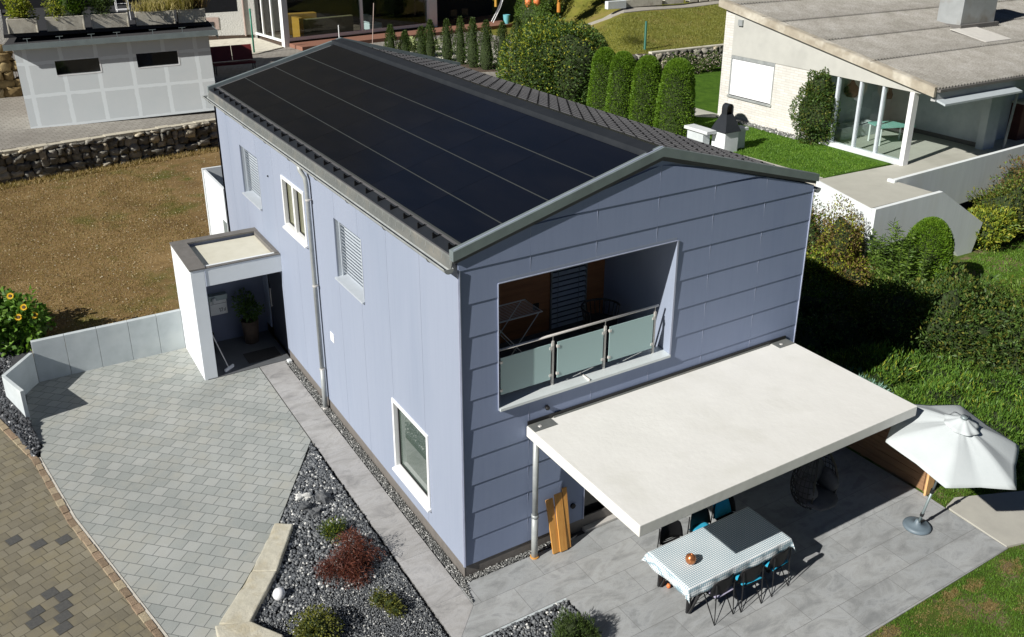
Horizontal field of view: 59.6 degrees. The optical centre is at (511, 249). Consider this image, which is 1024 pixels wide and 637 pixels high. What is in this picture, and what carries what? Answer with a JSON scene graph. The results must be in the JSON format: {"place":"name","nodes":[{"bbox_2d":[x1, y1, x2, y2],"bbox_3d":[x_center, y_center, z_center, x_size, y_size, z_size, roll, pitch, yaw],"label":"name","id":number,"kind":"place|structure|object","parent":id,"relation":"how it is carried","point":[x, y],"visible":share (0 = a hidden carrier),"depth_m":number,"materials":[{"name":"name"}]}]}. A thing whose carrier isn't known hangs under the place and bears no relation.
{"place":"outdoors","nodes":[
{"label":"outdoors","id":0,"kind":"place"},
{"bbox_2d":[0,339,42,456],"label":"gravel slope","id":1,"kind":"structure","parent":0,"point":[16,358],"depth_m":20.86,"materials":[{"name":"grey gravel"}]},
{"bbox_2d":[0,305,28,356],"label":"sunflower","id":2,"kind":"object","parent":1,"relation":"on","point":[6,344],"visible":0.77,"depth_m":20.94,"materials":[{"name":"green plant"}]},
{"bbox_2d":[0,285,56,354],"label":"sunflower","id":3,"kind":"object","parent":1,"relation":"on","point":[28,316],"visible":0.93,"depth_m":21.04,"materials":[{"name":"green plant"}]},
{"bbox_2d":[0,429,153,636],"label":"street","id":4,"kind":"structure","parent":0,"point":[30,512],"depth_m":15.11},
{"bbox_2d":[5,534,72,634],"bbox_3d":[-7.481,5.703,14.463,1.032,0.005,4.214,-12,25,-29],"label":"street inlay","id":5,"kind":"object","parent":4,"relation":"on","point":[60,618],"visible":1,"depth_m":14.36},
{"bbox_2d":[0,419,163,636],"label":"kerb","id":6,"kind":"structure","parent":4,"relation":"on","point":[126,593],"depth_m":15.77,"materials":[{"name":"brown stone"}]},
{"bbox_2d":[39,457,167,636],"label":"kerb mortar","id":7,"kind":"object","parent":4,"relation":"on","point":[162,631],"visible":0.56,"depth_m":15.48,"materials":[{"name":"grey concrete"}]},
{"bbox_2d":[0,147,279,379],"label":"dry lawn","id":8,"kind":"structure","parent":0,"point":[163,274],"depth_m":27.60,"materials":[{"name":"brown plant"}]},
{"bbox_2d":[0,118,217,183],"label":"dry stone wall","id":9,"kind":"structure","parent":8,"relation":"on","point":[41,160],"depth_m":34.03,"materials":[{"name":"stone"}]},
{"bbox_2d":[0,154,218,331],"bbox_3d":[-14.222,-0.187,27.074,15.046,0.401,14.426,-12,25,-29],"label":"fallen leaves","id":10,"kind":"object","parent":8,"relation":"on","point":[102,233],"visible":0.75,"depth_m":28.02,"materials":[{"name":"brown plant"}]},
{"bbox_2d":[0,145,218,189],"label":"wall foot grass","id":11,"kind":"structure","parent":8,"relation":"on","point":[102,169],"depth_m":33.93,"materials":[{"name":"plant"}]},
{"bbox_2d":[201,166,228,234],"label":"wall","id":12,"kind":"structure","parent":8,"relation":"on","point":[215,199],"depth_m":26.42,"materials":[{"name":"white paint"}]},
{"bbox_2d":[27,348,310,636],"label":"parking paving","id":13,"kind":"structure","parent":0,"point":[174,474],"depth_m":17.82,"materials":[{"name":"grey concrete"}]},
{"bbox_2d":[2,309,185,419],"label":"garden wall","id":14,"kind":"structure","parent":13,"relation":"on","point":[138,338],"depth_m":21.38,"materials":[{"name":"grey concrete"}]},
{"bbox_2d":[208,330,289,379],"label":"porch floor","id":15,"kind":"structure","parent":0,"point":[233,350],"depth_m":22.31,"materials":[{"name":"tile"}]},
{"bbox_2d":[231,287,264,343],"bbox_3d":[-6.672,1.715,22.642,0.921,1.410,0.748,18,28,38],"label":"potted plant","id":16,"kind":"object","parent":15,"relation":"on","point":[250,325],"visible":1,"depth_m":22.57,"materials":[{"name":"green plant"}]},
{"bbox_2d":[0,20,511,149],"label":"yard","id":17,"kind":"structure","parent":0,"point":[16,130],"depth_m":36.24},
{"bbox_2d":[0,44,22,97],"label":"tan stone wall","id":18,"kind":"structure","parent":17,"relation":"on","point":[10,84],"depth_m":40.45,"materials":[{"name":"stone"}]},
{"bbox_2d":[2,22,217,128],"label":"grey shed","id":19,"kind":"structure","parent":17,"relation":"on","point":[111,76],"depth_m":35.87,"materials":[{"name":"concrete"}]},
{"bbox_2d":[55,58,101,75],"bbox_3d":[-17.093,-7.198,35.247,1.630,0.590,0.168,-10,24,-22],"label":"window","id":20,"kind":"structure","parent":19,"relation":"in","point":[91,65],"depth_m":35.29,"materials":[{"name":"black glass"}]},
{"bbox_2d":[136,51,179,68],"bbox_3d":[-14.370,-7.722,36.340,1.620,0.590,0.169,-10,24,-22],"label":"window","id":21,"kind":"structure","parent":19,"relation":"in","point":[166,58],"depth_m":36.39,"materials":[{"name":"black glass"}]},
{"bbox_2d":[0,0,237,76],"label":"terrace house","id":22,"kind":"structure","parent":17,"relation":"on","point":[214,6],"depth_m":39.42,"materials":[{"name":"glass"}]},
{"bbox_2d":[6,17,38,33],"bbox_3d":[-18.872,-8.639,34.471,1.040,0.548,0.565,-10,24,-24],"label":"concrete planter","id":23,"kind":"object","parent":22,"relation":"on","point":[21,25],"visible":1,"depth_m":34.26,"materials":[{"name":"concrete"}]},
{"bbox_2d":[1,0,39,19],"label":"leafy shrub","id":24,"kind":"object","parent":23,"relation":"in","point":[17,9],"visible":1,"depth_m":34.12,"materials":[{"name":"green plant"}]},
{"bbox_2d":[45,14,85,30],"bbox_3d":[-17.590,-8.922,35.201,1.361,0.548,0.565,-10,24,-24],"label":"concrete planter","id":25,"kind":"object","parent":22,"relation":"on","point":[67,22],"visible":1,"depth_m":34.99,"materials":[{"name":"concrete"}]},
{"bbox_2d":[90,11,129,28],"bbox_3d":[-16.194,-9.230,35.995,1.380,0.548,0.565,-10,24,-24],"label":"concrete planter","id":26,"kind":"object","parent":22,"relation":"on","point":[115,19],"visible":0.98,"depth_m":35.79,"materials":[{"name":"concrete"}]},
{"bbox_2d":[134,9,175,25],"bbox_3d":[-14.710,-9.558,36.840,1.531,0.548,0.565,-10,24,-24],"label":"concrete planter","id":27,"kind":"object","parent":22,"relation":"on","point":[165,16],"visible":0.88,"depth_m":36.62,"materials":[{"name":"concrete"}]},
{"bbox_2d":[210,44,255,74],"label":"red bench","id":28,"kind":"object","parent":17,"relation":"on","point":[220,54],"visible":0.86,"depth_m":46.37,"materials":[{"name":"fabric"}]},
{"bbox_2d":[209,38,283,54],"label":"terrace slab","id":29,"kind":"structure","parent":17,"relation":"on","point":[262,46],"depth_m":55.44,"materials":[{"name":"concrete"}]},
{"bbox_2d":[205,0,511,50],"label":"bay window house","id":30,"kind":"structure","parent":17,"relation":"on","point":[270,22],"depth_m":59.92,"materials":[{"name":"white paint"}]},
{"bbox_2d":[456,61,507,71],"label":"cypress bed","id":31,"kind":"object","parent":17,"relation":"on","point":[478,68],"visible":0.09,"depth_m":47.66,"materials":[{"name":"soil"}]},
{"bbox_2d":[436,18,455,59],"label":"young cypress","id":32,"kind":"object","parent":31,"relation":"on","point":[447,38],"visible":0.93,"depth_m":49.46,"materials":[{"name":"green plant"}]},
{"bbox_2d":[459,17,480,67],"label":"young cypress","id":33,"kind":"object","parent":31,"relation":"on","point":[472,34],"visible":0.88,"depth_m":47.41,"materials":[{"name":"green plant"}]},
{"bbox_2d":[473,18,497,69],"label":"young cypress","id":34,"kind":"object","parent":31,"relation":"on","point":[486,61],"visible":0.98,"depth_m":46.84,"materials":[{"name":"green plant"}]},
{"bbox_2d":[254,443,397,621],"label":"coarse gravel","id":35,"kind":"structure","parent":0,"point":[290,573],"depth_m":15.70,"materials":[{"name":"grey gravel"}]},
{"bbox_2d":[303,15,353,35],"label":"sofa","id":36,"kind":"object","parent":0,"point":[320,25],"visible":0.71,"depth_m":56.76,"materials":[{"name":"fabric"}]},
{"bbox_2d":[254,445,448,636],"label":"gravel bed","id":37,"kind":"object","parent":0,"point":[432,616],"visible":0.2,"depth_m":14.53,"materials":[{"name":"grey gravel"}]},
{"bbox_2d":[219,571,275,624],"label":"limestone block","id":38,"kind":"structure","parent":37,"relation":"on","point":[245,605],"depth_m":14.35,"materials":[{"name":"beige stone"}]},
{"bbox_2d":[215,621,282,636],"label":"limestone block","id":39,"kind":"structure","parent":37,"relation":"on","point":[248,629],"depth_m":13.68,"materials":[{"name":"beige stone"}]},
{"bbox_2d":[252,523,292,574],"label":"limestone block","id":40,"kind":"structure","parent":37,"relation":"on","point":[270,557],"depth_m":15.43,"materials":[{"name":"beige stone"}]},
{"bbox_2d":[287,603,345,636],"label":"round shrub","id":41,"kind":"object","parent":37,"relation":"on","point":[316,624],"visible":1,"depth_m":13.61,"materials":[{"name":"green plant"}]},
{"bbox_2d":[312,526,386,590],"bbox_3d":[-2.702,5.235,15.102,1.092,0.850,1.372,8,23,18],"label":"red maple","id":42,"kind":"object","parent":37,"relation":"on","point":[343,566],"visible":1,"depth_m":14.96,"materials":[{"name":"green plant"}]},
{"bbox_2d":[368,586,406,619],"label":"shrub","id":43,"kind":"object","parent":37,"relation":"on","point":[392,606],"visible":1,"depth_m":14.22,"materials":[{"name":"green plant"}]},
{"bbox_2d":[260,360,472,636],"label":"path","id":44,"kind":"structure","parent":0,"point":[437,588],"depth_m":16.67,"materials":[{"name":"grey concrete"}]},
{"bbox_2d":[286,363,584,585],"bbox_3d":[0.375,3.606,20.230,8.165,0.250,9.545,-12,25,-29],"label":"gravel strip","id":45,"kind":"object","parent":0,"point":[578,533],"visible":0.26,"depth_m":16.11,"materials":[{"name":"grey gravel"}]},
{"bbox_2d":[286,360,550,602],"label":"wall gravel","id":46,"kind":"structure","parent":45,"relation":"on","point":[373,468],"depth_m":16.68,"materials":[{"name":"grey gravel"}]},
{"bbox_2d":[169,37,916,578],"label":"blue house","id":47,"kind":"structure","parent":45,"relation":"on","point":[403,225],"depth_m":15.63,"materials":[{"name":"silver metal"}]},
{"bbox_2d":[242,149,261,210],"bbox_3d":[-6.387,-1.809,22.128,0.280,1.295,1.570,-12,25,-29],"label":"shuttered window","id":48,"kind":"structure","parent":47,"relation":"in","point":[254,195],"depth_m":22.47,"materials":[{"name":"silver metal"}]},
{"bbox_2d":[268,272,289,353],"bbox_3d":[-5.825,1.399,22.302,0.082,2.230,1.350,-12,25,-29],"label":"front door","id":49,"kind":"structure","parent":47,"relation":"in","point":[275,280],"depth_m":22.38,"materials":[{"name":"metal"}]},
{"bbox_2d":[280,175,308,247],"bbox_3d":[-4.707,-0.844,19.392,0.175,1.240,1.510,-12,25,-29],"label":"window","id":50,"kind":"structure","parent":47,"relation":"in","point":[292,196],"depth_m":19.46,"materials":[{"name":"white glass"}]},
{"bbox_2d":[335,222,364,303],"bbox_3d":[-3.023,0.182,16.991,0.280,1.285,1.420,-12,25,-29],"label":"shuttered window","id":51,"kind":"structure","parent":47,"relation":"in","point":[353,281],"depth_m":17.25,"materials":[{"name":"silver metal"}]},
{"bbox_2d":[391,397,431,512],"bbox_3d":[-1.791,3.648,16.013,0.175,1.545,1.510,-12,25,-29],"label":"window","id":52,"kind":"structure","parent":47,"relation":"in","point":[411,443],"depth_m":16.18,"materials":[{"name":"white glass"}]},
{"bbox_2d":[582,489,617,532],"bbox_3d":[3.170,3.629,16.856,4.480,2.250,0.250,-12,25,-29],"label":"patio door","id":53,"kind":"structure","parent":47,"relation":"in","point":[591,504],"depth_m":16.25,"materials":[{"name":"black glass"}]},
{"bbox_2d":[580,298,620,333],"bbox_3d":[1.594,1.350,16.250,0.759,0.712,0.678,-12,25,-29],"label":"round chair","id":54,"kind":"object","parent":47,"relation":"on","point":[592,318],"visible":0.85,"depth_m":16.25,"materials":[{"name":"black wicker"}]},
{"bbox_2d":[790,453,838,510],"bbox_3d":[5.429,3.713,15.782,0.902,2.009,0.806,-12,25,-29],"label":"egg chair","id":55,"kind":"object","parent":47,"relation":"hanging from","point":[811,494],"visible":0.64,"depth_m":15.84,"materials":[{"name":"black wicker"}]},
{"bbox_2d":[422,598,597,636],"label":"yard base","id":56,"kind":"object","parent":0,"point":[439,622],"visible":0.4,"depth_m":14.20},
{"bbox_2d":[492,602,580,636],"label":"gravel bed front","id":57,"kind":"object","parent":56,"relation":"on","point":[526,621],"visible":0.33,"depth_m":14.10,"materials":[{"name":"grey gravel"}]},
{"bbox_2d":[550,605,602,636],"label":"dwarf pine","id":58,"kind":"object","parent":57,"relation":"on","point":[567,626],"visible":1,"depth_m":13.50,"materials":[{"name":"green plant"}]},
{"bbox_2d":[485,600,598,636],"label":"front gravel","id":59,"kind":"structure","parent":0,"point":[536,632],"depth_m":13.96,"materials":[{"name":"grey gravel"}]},
{"bbox_2d":[441,0,726,53],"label":"meadow","id":60,"kind":"structure","parent":0,"point":[587,11],"depth_m":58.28,"materials":[{"name":"green plant"}]},
{"bbox_2d":[588,0,718,24],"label":"meadow footpath","id":61,"kind":"structure","parent":60,"relation":"on","point":[654,7],"depth_m":59.81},
{"bbox_2d":[459,447,1007,636],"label":"patio","id":62,"kind":"structure","parent":0,"point":[864,562],"depth_m":15.06,"materials":[{"name":"grey tile"}]},
{"bbox_2d":[554,492,567,551],"bbox_3d":[0.846,4.733,15.492,0.160,1.048,0.268,-12,25,-29],"label":"timber board","id":63,"kind":"object","parent":62,"relation":"on","point":[560,518],"visible":1,"depth_m":15.47,"materials":[{"name":"brown wood"}]},
{"bbox_2d":[691,573,735,625],"bbox_3d":[3.196,5.386,14.162,0.500,0.845,0.536,-14,25,-32],"label":"patio chair","id":64,"kind":"object","parent":62,"relation":"on","point":[723,586],"visible":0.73,"depth_m":13.89,"materials":[{"name":"black plastic"}]},
{"bbox_2d":[657,567,770,613],"bbox_3d":[3.411,5.192,14.765,2.210,0.740,0.920,-12,25,-29],"label":"dining table","id":65,"kind":"object","parent":62,"relation":"on","point":[689,606],"visible":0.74,"depth_m":14.21,"materials":[{"name":"black metal"}]},
{"bbox_2d":[642,507,795,602],"bbox_3d":[3.415,4.948,14.667,2.404,0.235,1.156,-12,25,-29],"label":"tablecloth","id":66,"kind":"object","parent":65,"relation":"on","point":[739,541],"visible":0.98,"depth_m":14.50,"materials":[{"name":"white fabric"}]},
{"bbox_2d":[732,563,763,612],"bbox_3d":[3.717,5.288,14.416,0.500,0.845,0.536,-11,24,-25],"label":"patio chair","id":67,"kind":"object","parent":62,"relation":"on","point":[749,575],"visible":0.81,"depth_m":14.15,"materials":[{"name":"black plastic"}]},
{"bbox_2d":[886,404,1019,535],"bbox_3d":[7.471,3.950,15.402,2.033,2.634,2.301,-12,25,-29],"label":"parasol","id":68,"kind":"object","parent":62,"relation":"on","point":[952,446],"visible":0.98,"depth_m":14.77,"materials":[{"name":"fabric"}]},
{"bbox_2d":[695,117,879,177],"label":"neighbour grass","id":69,"kind":"structure","parent":0,"point":[768,136],"depth_m":34.24,"materials":[{"name":"green plant"}]},
{"bbox_2d":[658,66,991,201],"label":"neighbour lawn","id":70,"kind":"structure","parent":0,"point":[707,88],"depth_m":37.07,"materials":[{"name":"green plant"}]},
{"bbox_2d":[495,13,609,105],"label":"round bush","id":71,"kind":"object","parent":70,"relation":"on","point":[554,59],"visible":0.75,"depth_m":40.10,"materials":[{"name":"green plant"}]},
{"bbox_2d":[586,46,615,110],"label":"clipped thuja","id":72,"kind":"object","parent":70,"relation":"on","point":[600,72],"visible":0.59,"depth_m":38.45,"materials":[{"name":"green plant"}]},
{"bbox_2d":[604,50,636,118],"bbox_3d":[4.662,-6.717,37.749,1.558,3.333,1.558,-12,25,-29],"label":"clipped thuja","id":73,"kind":"object","parent":70,"relation":"on","point":[621,76],"visible":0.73,"depth_m":37.21,"materials":[{"name":"green plant"}]},
{"bbox_2d":[628,54,661,126],"bbox_3d":[5.524,-6.359,36.877,1.549,3.311,1.558,-12,25,-29],"label":"clipped thuja","id":74,"kind":"object","parent":70,"relation":"on","point":[644,89],"visible":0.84,"depth_m":36.41,"materials":[{"name":"green plant"}]},
{"bbox_2d":[653,57,695,136],"bbox_3d":[6.652,-6.029,35.988,1.805,3.351,1.768,-12,25,-29],"label":"clipped thuja","id":75,"kind":"object","parent":70,"relation":"on","point":[676,111],"visible":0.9,"depth_m":35.55,"materials":[{"name":"green plant"}]},
{"bbox_2d":[632,45,722,73],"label":"field stone wall","id":76,"kind":"structure","parent":70,"relation":"on","point":[660,57],"depth_m":50.55,"materials":[{"name":"stone"}]},
{"bbox_2d":[646,48,722,73],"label":"rose bush","id":77,"kind":"object","parent":70,"relation":"on","point":[711,61],"visible":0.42,"depth_m":49.94,"materials":[{"name":"green plant"}]},
{"bbox_2d":[684,103,748,151],"bbox_3d":[8.068,-4.824,34.848,1.950,1.950,1.810,-12,25,-29],"label":"barbecue","id":78,"kind":"object","parent":70,"relation":"on","point":[727,131],"visible":0.89,"depth_m":34.32,"materials":[{"name":"white concrete"}]},
{"bbox_2d":[788,67,840,145],"bbox_3d":[11.987,-5.446,35.277,1.899,3.500,2.031,-12,25,-29],"label":"round shrub","id":79,"kind":"object","parent":70,"relation":"on","point":[814,114],"visible":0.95,"depth_m":34.88,"materials":[{"name":"green plant"}]},
{"bbox_2d":[843,203,1023,548],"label":"garden lawn","id":80,"kind":"structure","parent":0,"point":[964,258],"depth_m":30.21,"materials":[{"name":"green plant"}]},
{"bbox_2d":[806,195,832,262],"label":"flowering shrub","id":81,"kind":"object","parent":80,"relation":"on","point":[815,229],"visible":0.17,"depth_m":28.77,"materials":[{"name":"green plant"}]},
{"bbox_2d":[802,242,840,288],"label":"yellow shrub","id":82,"kind":"object","parent":80,"relation":"on","point":[812,267],"visible":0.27,"depth_m":27.55,"materials":[{"name":"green plant"}]},
{"bbox_2d":[811,193,883,300],"bbox_3d":[10.631,0.104,28.061,2.331,3.524,2.758,2,22,5],"label":"flowering shrub","id":83,"kind":"object","parent":80,"relation":"on","point":[851,269],"visible":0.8,"depth_m":27.91,"materials":[{"name":"green plant"}]},
{"bbox_2d":[824,335,918,391],"bbox_3d":[8.425,3.091,21.198,2.771,1.309,2.704,-12,25,-29],"label":"shade shrub","id":84,"kind":"object","parent":80,"relation":"on","point":[860,358],"visible":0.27,"depth_m":21.05,"materials":[{"name":"green plant"}]},
{"bbox_2d":[821,340,925,389],"bbox_3d":[8.196,2.979,21.012,2.878,1.419,2.868,8,23,20],"label":"juniper","id":85,"kind":"object","parent":80,"relation":"on","point":[876,371],"visible":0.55,"depth_m":20.93,"materials":[{"name":"green plant"}]},
{"bbox_2d":[830,274,944,359],"bbox_3d":[9.882,2.125,23.173,2.937,3.527,3.175,-20,29,-41],"label":"laurel shrub","id":86,"kind":"object","parent":80,"relation":"on","point":[884,311],"visible":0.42,"depth_m":22.41,"materials":[{"name":"green plant"}]},
{"bbox_2d":[873,217,906,282],"bbox_3d":[11.659,0.366,27.781,0.809,2.687,0.779,-12,25,-29],"label":"tall perennial","id":87,"kind":"object","parent":80,"relation":"on","point":[891,244],"visible":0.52,"depth_m":27.56,"materials":[{"name":"green plant"}]},
{"bbox_2d":[848,427,934,495],"bbox_3d":[7.213,3.732,18.099,0.230,1.270,2.965,-12,25,-29],"label":"wooden screen","id":88,"kind":"object","parent":80,"relation":"on","point":[877,449],"visible":0.2,"depth_m":17.66,"materials":[{"name":"brown wood"}]},
{"bbox_2d":[899,246,934,294],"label":"tall perennial","id":89,"kind":"object","parent":80,"relation":"on","point":[923,265],"visible":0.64,"depth_m":27.20,"materials":[{"name":"green plant"}]},
{"bbox_2d":[813,128,1023,262],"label":"raised terrace","id":90,"kind":"structure","parent":80,"relation":"on","point":[937,177],"depth_m":31.56,"materials":[{"name":"concrete"}]},
{"bbox_2d":[829,119,875,139],"bbox_3d":[14.086,-4.926,36.844,2.200,0.490,0.550,-12,25,-29],"label":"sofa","id":91,"kind":"object","parent":90,"relation":"on","point":[844,131],"visible":0.71,"depth_m":36.55,"materials":[{"name":"fabric"}]},
{"bbox_2d":[717,0,1023,165],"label":"white brick house","id":92,"kind":"structure","parent":90,"relation":"on","point":[951,70],"depth_m":36.55,"materials":[{"name":"brick"}]},
{"bbox_2d":[862,335,978,392],"bbox_3d":[9.780,3.081,21.545,3.097,1.354,2.871,-12,25,-29],"label":"juniper","id":93,"kind":"object","parent":80,"relation":"on","point":[929,371],"visible":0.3,"depth_m":21.37,"materials":[{"name":"green plant"}]},
{"bbox_2d":[880,375,960,404],"bbox_3d":[8.715,3.570,19.344,2.568,1.254,2.980,13,25,30],"label":"juniper","id":94,"kind":"object","parent":80,"relation":"on","point":[913,397],"visible":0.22,"depth_m":19.58,"materials":[{"name":"green plant"}]},
{"bbox_2d":[895,216,954,293],"bbox_3d":[12.992,0.311,27.988,1.696,2.834,1.698,-12,25,-29],"label":"rounded thuja","id":95,"kind":"object","parent":80,"relation":"on","point":[934,235],"visible":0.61,"depth_m":27.34,"materials":[{"name":"green plant"}]},
{"bbox_2d":[888,260,1021,376],"bbox_3d":[11.102,2.158,22.397,3.082,4.023,2.933,-12,25,-29],"label":"laurel shrub","id":96,"kind":"object","parent":80,"relation":"on","point":[956,328],"visible":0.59,"depth_m":21.90,"materials":[{"name":"green plant"}]},
{"bbox_2d":[900,267,1017,323],"bbox_3d":[11.890,2.203,23.877,3.443,3.893,3.194,-3,22,-8],"label":"laurel shrub","id":97,"kind":"object","parent":80,"relation":"on","point":[990,277],"visible":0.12,"depth_m":23.20,"materials":[{"name":"green plant"}]},
{"bbox_2d":[901,368,1023,427],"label":"juniper","id":98,"kind":"object","parent":80,"relation":"on","point":[968,391],"visible":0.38,"depth_m":20.00,"materials":[{"name":"green plant"}]},
{"bbox_2d":[928,354,1023,413],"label":"juniper","id":99,"kind":"object","parent":80,"relation":"on","point":[1005,387],"visible":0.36,"depth_m":20.97,"materials":[{"name":"green plant"}]},
{"bbox_2d":[931,397,1023,490],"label":"juniper","id":100,"kind":"object","parent":80,"relation":"on","point":[1008,427],"visible":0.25,"depth_m":18.75,"materials":[{"name":"green plant"}]},
{"bbox_2d":[958,281,1023,386],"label":"laurel shrub","id":101,"kind":"object","parent":80,"relation":"on","point":[1013,359],"visible":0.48,"depth_m":21.70,"materials":[{"name":"green plant"}]},
{"bbox_2d":[966,172,1023,244],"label":"garden shrub","id":102,"kind":"object","parent":80,"relation":"on","point":[1012,197],"visible":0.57,"depth_m":32.87,"materials":[{"name":"green plant"}]},
{"bbox_2d":[967,203,1023,253],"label":"garden shrub","id":103,"kind":"object","parent":80,"relation":"on","point":[995,226],"visible":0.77,"depth_m":32.00,"materials":[{"name":"yellow plant"}]},
{"bbox_2d":[866,543,1023,636],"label":"front lawn","id":104,"kind":"structure","parent":0,"point":[934,619],"depth_m":14.33,"materials":[{"name":"green plant"}]},
{"bbox_2d":[946,491,1023,547],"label":"garden path","id":105,"kind":"structure","parent":0,"point":[998,517],"depth_m":16.56,"materials":[{"name":"concrete"}]},
{"bbox_2d":[962,239,1023,296],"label":"garden grass","id":106,"kind":"structure","parent":0,"point":[996,264],"depth_m":30.73,"materials":[{"name":"green plant"}]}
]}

